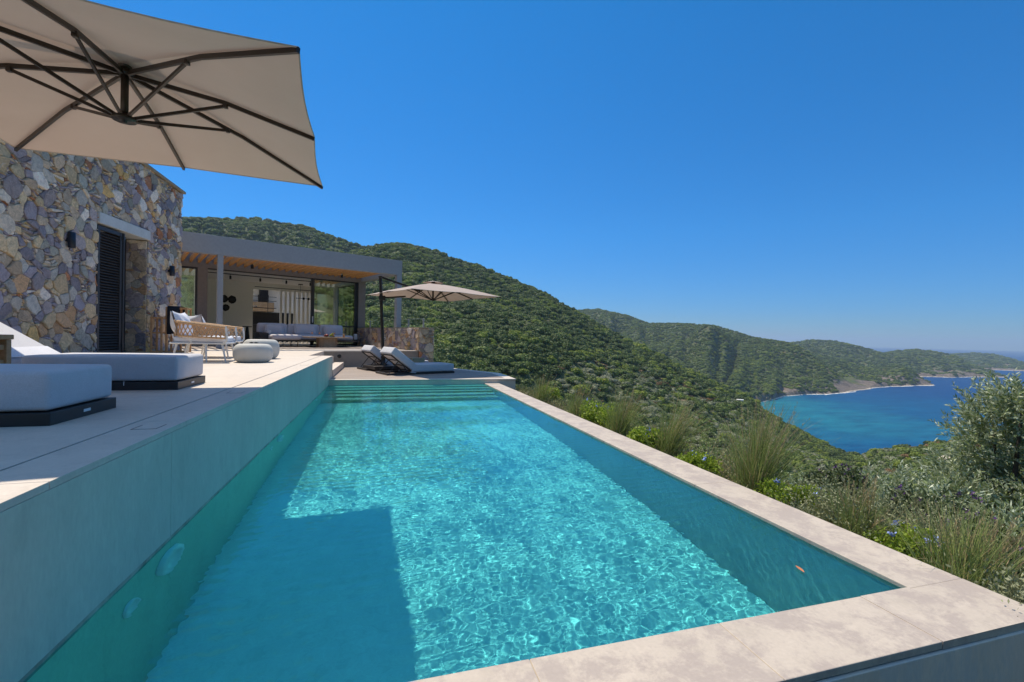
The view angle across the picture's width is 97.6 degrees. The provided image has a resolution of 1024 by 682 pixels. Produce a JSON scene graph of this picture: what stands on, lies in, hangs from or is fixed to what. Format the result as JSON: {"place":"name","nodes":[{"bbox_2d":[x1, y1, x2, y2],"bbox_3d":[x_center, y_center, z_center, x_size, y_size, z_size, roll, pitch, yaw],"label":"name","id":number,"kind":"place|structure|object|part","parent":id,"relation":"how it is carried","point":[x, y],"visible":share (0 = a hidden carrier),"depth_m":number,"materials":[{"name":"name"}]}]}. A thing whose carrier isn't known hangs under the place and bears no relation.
{"place":"outdoors","nodes":[
{"label":"outdoors","id":0,"kind":"place"},
{"bbox_2d":[0,355,332,681],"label":"deck","id":1,"kind":"structure","parent":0,"point":[98,510],"depth_m":2.20,"materials":[{"name":"concrete"}]},
{"bbox_2d":[0,334,13,363],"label":"wooden side table","id":2,"kind":"object","parent":1,"relation":"on","point":[5,348],"visible":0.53,"depth_m":3.53,"materials":[{"name":"brown wood"}]},
{"bbox_2d":[0,364,115,426],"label":"sun lounger","id":3,"kind":"object","parent":1,"relation":"on","point":[41,394],"visible":1,"depth_m":2.64,"materials":[{"name":"fabric"}]},
{"bbox_2d":[0,140,185,352],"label":"stone house","id":4,"kind":"structure","parent":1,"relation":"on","point":[108,284],"depth_m":8.81,"materials":[{"name":"stone"}]},
{"bbox_2d":[65,232,75,247],"bbox_3d":[-8.174,-1.871,8.297,0.156,0.290,0.112,1,1,-16],"label":"wall lamp","id":5,"kind":"object","parent":4,"relation":"attached to","point":[71,239],"visible":1,"depth_m":8.27,"materials":[{"name":"black metal"}]},
{"bbox_2d":[167,266,174,275],"bbox_3d":[-8.915,-1.835,11.728,0.156,0.260,0.112,1,1,-16],"label":"wall lamp","id":6,"kind":"object","parent":4,"relation":"attached to","point":[171,270],"visible":1,"depth_m":11.69,"materials":[{"name":"black metal"}]},
{"bbox_2d":[0,322,204,390],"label":"sun lounger","id":7,"kind":"object","parent":1,"relation":"on","point":[154,371],"visible":0.7,"depth_m":4.18,"materials":[{"name":"fabric"}]},
{"bbox_2d":[0,0,322,188],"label":"cantilever umbrella","id":8,"kind":"object","parent":1,"relation":"on","point":[85,78],"visible":1,"depth_m":3.96,"materials":[{"name":"fabric"}]},
{"bbox_2d":[169,320,237,361],"bbox_3d":[-5.659,-0.011,8.251,0.899,0.765,1.007,1,1,-22],"label":"rope armchair","id":9,"kind":"object","parent":1,"relation":"on","point":[202,338],"visible":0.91,"depth_m":7.89,"materials":[{"name":"white fabric"}]},
{"bbox_2d":[170,311,192,335],"bbox_3d":[-5.981,-0.297,8.114,0.277,0.472,0.720,1,1,-22],"label":"scatter cushion","id":10,"kind":"object","parent":9,"relation":"on","point":[184,316],"visible":0.62,"depth_m":7.90,"materials":[{"name":"white fabric"}]},
{"bbox_2d":[184,323,244,357],"bbox_3d":[-6.328,-0.037,9.515,0.899,0.765,1.007,1,1,-14],"label":"rope armchair","id":11,"kind":"object","parent":1,"relation":"on","point":[240,336],"visible":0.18,"depth_m":9.82,"materials":[{"name":"white fabric"}]},
{"bbox_2d":[189,314,206,334],"bbox_3d":[-6.626,-0.323,9.354,0.720,0.468,0.283,2,1,28],"label":"scatter cushion","id":12,"kind":"object","parent":11,"relation":"on","point":[197,318],"visible":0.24,"depth_m":9.17,"materials":[{"name":"white fabric"}]},
{"bbox_2d":[233,344,272,362],"bbox_3d":[-4.763,0.218,8.255,0.650,0.339,0.650,1,1,-16],"label":"pouf","id":13,"kind":"object","parent":1,"relation":"on","point":[251,353],"visible":0.98,"depth_m":8.01,"materials":[{"name":"white fabric"}]},
{"bbox_2d":[243,339,279,358],"bbox_3d":[-5.241,0.165,9.365,0.690,0.404,0.690,1,1,-16],"label":"pouf","id":14,"kind":"object","parent":1,"relation":"on","point":[274,344],"visible":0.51,"depth_m":9.23,"materials":[{"name":"white fabric"}]},
{"bbox_2d":[242,326,251,341],"bbox_3d":[-11.462,-0.253,19.391,0.400,0.780,0.400,1,1,-40],"label":"side table","id":15,"kind":"object","parent":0,"point":[247,336],"visible":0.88,"depth_m":19.32,"materials":[{"name":"black metal"}]},
{"bbox_2d":[123,345,417,376],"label":"terrace","id":16,"kind":"structure","parent":0,"point":[348,356],"depth_m":14.49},
{"bbox_2d":[150,317,167,352],"bbox_3d":[-8.599,-0.151,10.928,0.240,0.860,0.475,1,1,-24],"label":"wooden stand","id":17,"kind":"object","parent":16,"relation":"on","point":[161,332],"visible":0.8,"depth_m":10.75,"materials":[{"name":"brown wood"}]},
{"bbox_2d":[165,307,191,352],"bbox_3d":[-8.355,-0.279,11.240,0.440,1.120,0.475,1,1,-24],"label":"wooden stand","id":18,"kind":"object","parent":16,"relation":"on","point":[186,309],"visible":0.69,"depth_m":11.09,"materials":[{"name":"brown wood"}]},
{"bbox_2d":[167,306,184,333],"bbox_3d":[-8.396,-0.519,11.207,0.251,0.700,0.539,1,1,-24],"label":"hanging cloth","id":19,"kind":"object","parent":18,"relation":"hanging from","point":[176,309],"visible":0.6,"depth_m":10.95,"materials":[{"name":"black fabric"}]},
{"bbox_2d":[180,231,401,347],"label":"pergola house","id":20,"kind":"structure","parent":16,"relation":"on","point":[203,291],"depth_m":18.53,"materials":[{"name":"white paint"}]},
{"bbox_2d":[182,266,196,344],"bbox_3d":[-12.058,-1.308,16.397,0.870,2.879,0.130,1,1,-40],"label":"window","id":21,"kind":"structure","parent":20,"relation":"in","point":[189,267],"depth_m":16.63,"materials":[{"name":"black metal"}]},
{"bbox_2d":[223,295,227,301],"bbox_3d":[-13.394,-1.970,20.821,0.352,0.364,0.043,1,1,-40],"label":"wall art disc","id":22,"kind":"object","parent":20,"relation":"attached to","point":[225,298],"depth_m":20.86,"materials":[{"name":"black metal"}]},
{"bbox_2d":[223,304,229,310],"bbox_3d":[-13.328,-1.552,20.888,0.292,0.326,0.043,1,1,-40],"label":"wall art disc","id":23,"kind":"object","parent":20,"relation":"attached to","point":[226,307],"depth_m":20.87,"materials":[{"name":"black metal"}]},
{"bbox_2d":[228,295,235,303],"bbox_3d":[-13.135,-1.946,21.039,0.338,0.391,0.043,1,1,-40],"label":"wall art disc","id":24,"kind":"object","parent":20,"relation":"attached to","point":[231,299],"depth_m":21.03,"materials":[{"name":"black metal"}]},
{"bbox_2d":[208,272,310,285],"bbox_3d":[-10.770,-2.667,19.384,4.300,0.218,0.076,1,1,-40],"label":"track light","id":25,"kind":"object","parent":20,"relation":"attached to","point":[230,276],"visible":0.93,"depth_m":19.29,"materials":[{"name":"black metal"}]},
{"bbox_2d":[253,301,273,311],"bbox_3d":[-13.550,-1.855,24.306,1.100,0.500,0.422,1,1,-40],"label":"kitchen cupboard","id":26,"kind":"object","parent":20,"relation":"attached to","point":[266,305],"visible":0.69,"depth_m":24.19,"materials":[{"name":"brown wood"}]},
{"bbox_3d":[-13.630,-1.853,23.977,0.535,0.480,0.020,1,1,-40],"label":"cabinet door","id":27,"kind":"part","parent":26,"relation":"part of","materials":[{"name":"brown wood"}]},
{"bbox_3d":[-13.213,-1.848,24.328,0.535,0.480,0.020,1,1,-40],"label":"cabinet door","id":28,"kind":"part","parent":26,"relation":"part of","materials":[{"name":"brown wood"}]},
{"bbox_2d":[258,290,268,301],"bbox_3d":[-13.486,-2.499,24.318,0.440,0.750,0.400,1,1,-40],"label":"extractor hood","id":29,"kind":"object","parent":20,"relation":"attached to","point":[264,293],"visible":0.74,"depth_m":24.21,"materials":[{"name":"black metal"}]},
{"bbox_2d":[253,296,276,312],"bbox_3d":[-13.110,-2.146,23.351,1.462,1.320,0.300,1,1,-40],"label":"hanging shelf","id":30,"kind":"object","parent":20,"relation":"hanging from","point":[263,307],"visible":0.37,"depth_m":23.29,"materials":[{"name":"black metal"}]},
{"bbox_2d":[252,312,292,341],"bbox_3d":[-13.510,-0.762,24.085,3.600,1.620,0.880,1,1,-40],"label":"kitchen counter","id":31,"kind":"object","parent":20,"relation":"on","point":[264,317],"visible":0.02,"depth_m":24.63,"materials":[{"name":"black"}]},
{"bbox_2d":[298,284,315,299],"bbox_3d":[-10.193,-2.413,22.228,0.950,0.760,0.120,1,1,-40],"label":"pendant lamp","id":32,"kind":"object","parent":20,"relation":"hanging from","point":[303,298],"visible":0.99,"depth_m":22.05,"materials":[{"name":"black metal"}]},
{"bbox_2d":[310,278,355,344],"bbox_3d":[-7.915,-1.252,19.903,1.925,2.879,0.140,1,1,-40],"label":"sliding window","id":33,"kind":"structure","parent":20,"relation":"in","point":[313,279],"depth_m":19.35,"materials":[{"name":"black metal"}]},
{"bbox_2d":[337,284,353,343],"bbox_3d":[-8.043,-1.246,21.690,0.070,2.869,2.200,1,1,-40],"label":"side window","id":34,"kind":"structure","parent":20,"relation":"in","point":[350,285],"depth_m":22.46,"materials":[{"name":"black metal"}]},
{"bbox_2d":[254,323,356,346],"bbox_3d":[-8.259,-0.241,18.067,3.531,0.910,1.588,1,1,-40],"label":"outdoor sofa","id":35,"kind":"object","parent":16,"relation":"on","point":[288,335],"visible":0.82,"depth_m":17.54,"materials":[{"name":"fabric"}]},
{"bbox_2d":[264,323,283,333],"bbox_3d":[-9.370,-0.457,17.655,0.700,0.471,0.246,1,1,-40],"label":"scatter cushion","id":36,"kind":"object","parent":35,"relation":"on","point":[274,328],"visible":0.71,"depth_m":17.60,"materials":[{"name":"fabric"}]},
{"bbox_2d":[293,324,315,334],"bbox_3d":[-8.491,-0.445,18.395,0.880,0.471,0.246,1,1,-40],"label":"scatter cushion","id":37,"kind":"object","parent":35,"relation":"on","point":[300,329],"visible":0.91,"depth_m":18.30,"materials":[{"name":"fabric"}]},
{"bbox_2d":[323,325,342,334],"bbox_3d":[-7.626,-0.433,19.123,0.800,0.471,0.246,1,1,-40],"label":"scatter cushion","id":38,"kind":"object","parent":35,"relation":"on","point":[331,329],"visible":0.77,"depth_m":19.04,"materials":[{"name":"fabric"}]},
{"bbox_2d":[303,336,350,346],"bbox_3d":[-7.259,0.041,17.576,1.560,0.400,0.840,1,1,-40],"label":"coffee table","id":39,"kind":"object","parent":16,"relation":"on","point":[326,341],"visible":0.98,"depth_m":17.32,"materials":[{"name":"brown wood"}]},
{"bbox_2d":[183,220,359,251],"bbox_3d":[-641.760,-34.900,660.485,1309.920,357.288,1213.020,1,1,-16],"label":"hill","id":40,"kind":"structure","parent":0,"point":[255,238],"depth_m":688.21,"materials":[{"name":"green plant"}]},
{"bbox_2d":[329,367,515,389],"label":"sunken deck","id":41,"kind":"structure","parent":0,"point":[349,376],"depth_m":11.44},
{"bbox_2d":[357,345,428,370],"bbox_3d":[-3.704,0.510,14.101,2.044,0.741,0.859,1,1,-38],"label":"sun lounger","id":42,"kind":"object","parent":41,"relation":"on","point":[371,352],"visible":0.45,"depth_m":13.52,"materials":[{"name":"fabric"}]},
{"bbox_2d":[357,327,434,361],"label":"stone parapet","id":43,"kind":"structure","parent":41,"relation":"on","point":[420,340],"depth_m":16.97,"materials":[{"name":"beige stone"}]},
{"bbox_2d":[369,318,423,327],"bbox_3d":[-4.940,-0.726,18.786,0.050,0.350,5.050,1,1,-40],"label":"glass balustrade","id":44,"kind":"object","parent":43,"relation":"on","point":[393,319],"visible":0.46,"depth_m":18.20,"materials":[{"name":"clear glass"}]},
{"bbox_2d":[375,347,453,375],"bbox_3d":[-2.708,0.545,12.714,2.044,0.741,0.859,1,1,-38],"label":"sun lounger","id":45,"kind":"object","parent":41,"relation":"on","point":[401,361],"visible":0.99,"depth_m":12.37,"materials":[{"name":"fabric"}]},
{"bbox_2d":[409,357,424,362],"bbox_3d":[-2.870,0.703,13.361,0.420,0.405,0.420,1,1,-38],"label":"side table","id":46,"kind":"object","parent":41,"relation":"on","point":[416,359],"visible":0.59,"depth_m":13.20,"materials":[{"name":"grey"}]},
{"bbox_2d":[363,276,500,371],"bbox_3d":[-2.558,-0.513,13.774,3.276,2.837,3.020,1,1,-40],"label":"cantilever umbrella","id":47,"kind":"object","parent":41,"relation":"on","point":[433,291],"visible":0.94,"depth_m":13.55,"materials":[{"name":"fabric"}]},
{"bbox_2d":[88,0,1023,350],"label":"sky","id":48,"kind":"structure","parent":0,"point":[847,171],"materials":[{"name":"blue"}]},
{"bbox_2d":[343,248,1012,484],"bbox_3d":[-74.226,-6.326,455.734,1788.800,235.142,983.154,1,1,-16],"label":"hillside","id":49,"kind":"structure","parent":0,"point":[561,376],"depth_m":262.88,"materials":[{"name":"green plant"}]},
{"bbox_2d":[410,383,1023,681],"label":"swimming pool","id":50,"kind":"structure","parent":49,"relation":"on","point":[925,622],"depth_m":1.87,"materials":[{"name":"tile"}]},
{"bbox_2d":[23,384,900,681],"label":"pool water","id":51,"kind":"structure","parent":50,"relation":"in","point":[375,532],"depth_m":2.44,"materials":[{"name":"teal liquid"}]},
{"bbox_2d":[862,473,891,494],"bbox_3d":[7.863,5.029,9.208,3.576,4.322,3.140,1,1,11],"label":"olive tree","id":52,"kind":"object","parent":49,"relation":"on","point":[884,479],"depth_m":9.77,"materials":[{"name":"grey plant"}]},
{"bbox_2d":[581,311,870,401],"bbox_3d":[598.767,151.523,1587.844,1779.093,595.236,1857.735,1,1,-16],"label":"hill","id":53,"kind":"structure","parent":0,"point":[842,385],"depth_m":1101.07,"materials":[{"name":"green plant"}]},
{"bbox_2d":[797,340,920,376],"bbox_3d":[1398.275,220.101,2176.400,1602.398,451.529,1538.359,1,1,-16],"label":"hill","id":54,"kind":"structure","parent":0,"point":[842,354],"depth_m":1880.14,"materials":[{"name":"green plant"}]},
{"bbox_2d":[815,356,933,387],"bbox_3d":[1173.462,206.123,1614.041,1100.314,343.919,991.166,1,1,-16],"label":"hill","id":55,"kind":"structure","parent":0,"point":[874,384],"depth_m":1248.21,"materials":[{"name":"green plant"}]},
{"bbox_2d":[760,347,1023,453],"bbox_3d":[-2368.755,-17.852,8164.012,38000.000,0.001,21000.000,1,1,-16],"label":"sea","id":56,"kind":"structure","parent":0,"point":[860,421],"depth_m":745.22,"materials":[{"name":"liquid"}]},
{"bbox_2d":[764,377,955,401],"bbox_3d":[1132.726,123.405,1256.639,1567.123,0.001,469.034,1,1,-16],"label":"surf","id":57,"kind":"structure","parent":56,"relation":"on","point":[837,393],"depth_m":973.71,"materials":[{"name":"liquid"}]},
{"bbox_2d":[890,350,1005,377],"bbox_3d":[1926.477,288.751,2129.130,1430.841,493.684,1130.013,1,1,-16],"label":"hill","id":58,"kind":"structure","parent":0,"point":[967,374],"depth_m":1709.65,"materials":[{"name":"green plant"}]},
{"bbox_2d":[957,355,1023,370],"bbox_3d":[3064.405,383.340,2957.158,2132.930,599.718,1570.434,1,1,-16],"label":"hill","id":59,"kind":"structure","parent":0,"point":[992,368],"depth_m":2254.36,"materials":[{"name":"green plant"}]},
{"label":"garden ground","id":60,"kind":"structure","parent":0,"visible":0},
{"bbox_2d":[526,374,564,400],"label":"fountain grass","id":61,"kind":"object","parent":60,"relation":"on","point":[540,395],"depth_m":10.17,"materials":[{"name":"green plant"}]},
{"bbox_2d":[540,385,560,400],"bbox_3d":[0.964,1.300,11.021,0.701,0.471,0.473,1,1,-38],"label":"plumbago","id":62,"kind":"object","parent":60,"relation":"on","point":[556,392],"visible":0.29,"depth_m":10.91,"materials":[{"name":"green plant"}]},
{"bbox_2d":[555,381,601,416],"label":"fountain grass","id":63,"kind":"object","parent":60,"relation":"on","point":[575,409],"depth_m":8.26,"materials":[{"name":"green plant"}]},
{"bbox_2d":[577,397,619,427],"bbox_3d":[1.492,1.247,7.335,0.575,0.625,0.845,1,1,-30],"label":"plumbago","id":64,"kind":"object","parent":60,"relation":"on","point":[593,414],"visible":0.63,"depth_m":7.33,"materials":[{"name":"green plant"}]},
{"bbox_2d":[586,383,661,436],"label":"fountain grass","id":65,"kind":"object","parent":60,"relation":"on","point":[620,424],"depth_m":6.68,"materials":[{"name":"green plant"}]},
{"bbox_2d":[627,426,664,447],"bbox_3d":[1.696,1.329,5.927,0.513,0.484,0.670,1,1,-16],"label":"plumbago","id":66,"kind":"object","parent":60,"relation":"on","point":[639,437],"visible":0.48,"depth_m":5.75,"materials":[{"name":"green plant"}]},
{"bbox_2d":[622,392,722,456],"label":"fountain grass","id":67,"kind":"object","parent":60,"relation":"on","point":[670,441],"depth_m":5.60,"materials":[{"name":"green plant"}]},
{"bbox_2d":[675,450,723,477],"bbox_3d":[2.054,1.390,4.920,0.421,0.407,0.631,1,1,-16],"label":"plumbago","id":68,"kind":"object","parent":60,"relation":"on","point":[693,457],"visible":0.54,"depth_m":4.81,"materials":[{"name":"green plant"}]},
{"bbox_2d":[682,416,747,480],"bbox_3d":[2.395,1.198,4.968,1.029,0.704,1.164,2,1,40],"label":"twiggy shrub","id":69,"kind":"object","parent":60,"relation":"on","point":[717,451],"visible":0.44,"depth_m":4.98,"materials":[{"name":"green plant"}]},
{"bbox_2d":[682,397,842,494],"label":"fountain grass","id":70,"kind":"object","parent":60,"relation":"on","point":[753,470],"depth_m":4.23,"materials":[{"name":"green plant"}]},
{"bbox_2d":[514,384,1023,589],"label":"ground cover","id":71,"kind":"object","parent":60,"relation":"on","point":[549,402],"visible":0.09,"depth_m":8.39,"materials":[{"name":"green plant"}]},
{"bbox_2d":[753,476,835,515],"bbox_3d":[2.453,1.403,3.856,0.658,0.407,0.431,2,1,42],"label":"plumbago","id":72,"kind":"object","parent":60,"relation":"on","point":[773,483],"visible":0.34,"depth_m":3.86,"materials":[{"name":"green plant"}]},
{"bbox_2d":[774,467,888,490],"bbox_3d":[4.884,3.896,6.952,3.131,3.504,2.447,1,1,2],"label":"olive tree","id":73,"kind":"object","parent":60,"relation":"on","point":[791,479],"visible":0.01,"depth_m":7.66,"materials":[{"name":"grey plant"}]},
{"bbox_2d":[762,470,905,537],"bbox_3d":[2.525,1.287,3.472,0.921,0.536,1.171,1,1,-16],"label":"twiggy shrub","id":74,"kind":"object","parent":60,"relation":"on","point":[820,509],"visible":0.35,"depth_m":3.47,"materials":[{"name":"green plant"}]},
{"bbox_2d":[800,461,871,503],"bbox_3d":[3.008,1.408,4.202,0.616,0.592,0.546,1,1,-16],"label":"buddleia","id":75,"kind":"object","parent":60,"relation":"on","point":[844,474],"visible":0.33,"depth_m":4.14,"materials":[{"name":"green plant"}]},
{"bbox_2d":[788,467,928,543],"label":"fountain grass","id":76,"kind":"object","parent":60,"relation":"on","point":[846,526],"depth_m":3.22,"materials":[{"name":"green plant"}]},
{"bbox_2d":[804,473,993,558],"bbox_3d":[2.811,1.309,3.291,0.966,0.528,1.025,1,1,-38],"label":"twiggy shrub","id":77,"kind":"object","parent":60,"relation":"on","point":[895,508],"visible":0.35,"depth_m":3.23,"materials":[{"name":"green plant"}]},
{"bbox_2d":[862,520,950,563],"bbox_3d":[2.557,1.408,2.955,0.436,0.439,0.450,1,1,2],"label":"plumbago","id":78,"kind":"object","parent":60,"relation":"on","point":[892,545],"visible":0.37,"depth_m":2.91,"materials":[{"name":"green plant"}]},
{"bbox_2d":[842,488,1023,594],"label":"twiggy shrub","id":79,"kind":"object","parent":60,"relation":"on","point":[917,513],"visible":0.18,"depth_m":2.94,"materials":[{"name":"green plant"}]},
{"bbox_2d":[855,458,1023,522],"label":"olive tree","id":80,"kind":"object","parent":60,"relation":"on","point":[900,477],"visible":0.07,"depth_m":5.97,"materials":[{"name":"plant"}]},
{"bbox_2d":[878,483,1000,541],"bbox_3d":[3.175,1.371,3.397,0.714,0.582,0.652,1,1,-16],"label":"buddleia","id":81,"kind":"object","parent":60,"relation":"on","point":[910,492],"visible":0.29,"depth_m":3.40,"materials":[{"name":"green plant"}]},
{"bbox_2d":[862,486,1023,596],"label":"fountain grass","id":82,"kind":"object","parent":60,"relation":"on","point":[963,556],"depth_m":2.58,"materials":[{"name":"green plant"}]},
{"bbox_2d":[870,476,1023,537],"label":"olive tree","id":83,"kind":"object","parent":60,"relation":"on","point":[1012,512],"visible":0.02,"depth_m":4.04,"materials":[{"name":"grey plant"}]},
{"bbox_2d":[911,367,1023,515],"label":"olive tree","id":84,"kind":"object","parent":60,"relation":"on","point":[987,466],"visible":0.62,"depth_m":5.84,"materials":[{"name":"green plant"}]},
{"bbox_2d":[944,550,1023,616],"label":"twiggy shrub","id":85,"kind":"object","parent":60,"relation":"on","point":[1013,590],"visible":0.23,"depth_m":2.30,"materials":[{"name":"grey plant"}]},
{"bbox_2d":[945,504,1023,587],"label":"buddleia","id":86,"kind":"object","parent":60,"relation":"on","point":[1007,519],"visible":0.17,"depth_m":2.90,"materials":[{"name":"green plant"}]},
{"bbox_2d":[1016,405,1023,536],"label":"dense evergreen shrub","id":87,"kind":"object","parent":60,"relation":"on","point":[1020,528],"visible":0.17,"depth_m":3.09,"materials":[{"name":"green plant"}]}
]}

